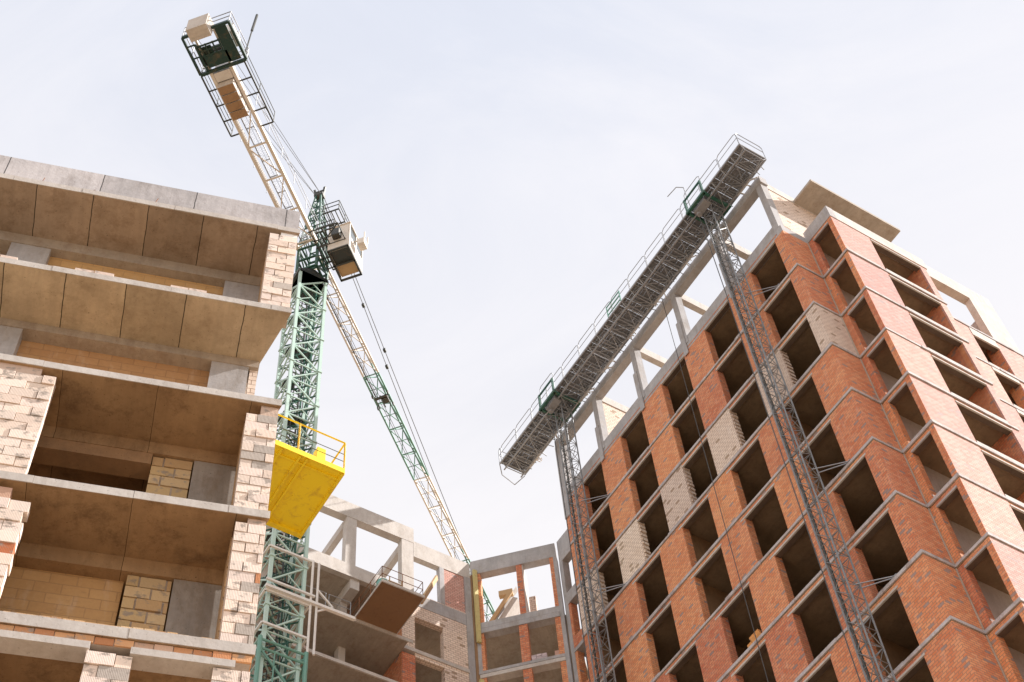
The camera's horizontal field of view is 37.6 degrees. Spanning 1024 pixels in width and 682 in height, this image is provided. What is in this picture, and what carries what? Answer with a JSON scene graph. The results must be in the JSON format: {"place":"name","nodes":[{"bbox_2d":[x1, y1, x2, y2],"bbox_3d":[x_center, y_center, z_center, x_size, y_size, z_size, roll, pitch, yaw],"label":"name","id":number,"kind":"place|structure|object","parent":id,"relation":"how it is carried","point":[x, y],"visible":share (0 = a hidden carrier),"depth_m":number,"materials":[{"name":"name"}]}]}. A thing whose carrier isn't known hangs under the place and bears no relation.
{"place":"outdoors","nodes":[
{"label":"outdoors","id":0,"kind":"place"},
{"bbox_2d":[266,414,345,538],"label":"loading platform","id":1,"kind":"structure","parent":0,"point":[303,485],"depth_m":45.88,"materials":[{"name":"yellow paint"}]},
{"bbox_2d":[0,0,1023,664],"label":"sky","id":2,"kind":"structure","parent":0,"point":[504,167],"materials":[{"name":"white"}]},
{"label":"ground","id":3,"kind":"structure","parent":0,"visible":0},
{"bbox_2d":[0,155,299,681],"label":"apartment block","id":4,"kind":"structure","parent":3,"relation":"on","point":[138,423],"depth_m":25.96,"materials":[{"name":"concrete"}]},
{"bbox_2d":[0,255,17,259],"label":"loose blocks","id":5,"kind":"object","parent":4,"relation":"on","point":[6,256],"depth_m":27.91,"materials":[{"name":"ceramic"}]},
{"bbox_2d":[75,268,113,275],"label":"loose blocks","id":6,"kind":"object","parent":4,"relation":"on","point":[104,273],"depth_m":28.20,"materials":[{"name":"ceramic"}]},
{"bbox_2d":[171,285,206,292],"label":"loose blocks","id":7,"kind":"object","parent":4,"relation":"on","point":[189,288],"depth_m":28.54,"materials":[{"name":"ceramic"}]},
{"bbox_2d":[181,11,494,681],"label":"tower crane","id":8,"kind":"object","parent":3,"relation":"on","point":[343,247],"visible":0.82,"depth_m":67.77,"materials":[{"name":"green paint"}]},
{"bbox_2d":[249,495,483,681],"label":"concrete frame wing","id":9,"kind":"structure","parent":3,"relation":"on","point":[435,641],"depth_m":67.37,"materials":[{"name":"grey concrete"}]},
{"bbox_2d":[348,566,424,633],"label":"loading platform","id":10,"kind":"structure","parent":9,"relation":"attached to","point":[389,606],"depth_m":64.13,"materials":[{"name":"brown wood"}]},
{"bbox_2d":[421,575,437,603],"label":"timber beam","id":11,"kind":"structure","parent":10,"relation":"on","point":[430,586],"depth_m":67.45,"materials":[{"name":"beige wood"}]},
{"bbox_2d":[470,530,588,681],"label":"concrete corner block","id":12,"kind":"structure","parent":3,"relation":"on","point":[518,634],"depth_m":69.21,"materials":[{"name":"grey concrete"}]},
{"bbox_2d":[532,652,547,659],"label":"brick stack","id":13,"kind":"object","parent":12,"relation":"on","point":[539,656],"visible":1,"depth_m":66.92,"materials":[{"name":"brick"}]},
{"bbox_2d":[498,134,896,681],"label":"mast climbing platform","id":14,"kind":"structure","parent":3,"relation":"on","point":[555,412],"depth_m":69.99,"materials":[{"name":"metal"}]},
{"bbox_2d":[661,298,768,681],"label":"hanging cable","id":15,"kind":"object","parent":14,"relation":"hanging from","point":[717,498],"visible":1,"depth_m":60.30,"materials":[{"name":"metal"}]},
{"bbox_2d":[554,176,1023,681],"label":"brick tower","id":16,"kind":"structure","parent":3,"relation":"on","point":[905,387],"depth_m":59.18,"materials":[{"name":"brick"}]},
{"bbox_2d":[747,629,761,646],"bbox_3d":[8.886,10.825,54.540,0.280,0.471,0.840,25,-62,-20],"label":"brick pile","id":17,"kind":"object","parent":16,"relation":"on","point":[758,632],"visible":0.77,"depth_m":54.52,"materials":[{"name":"brick"}]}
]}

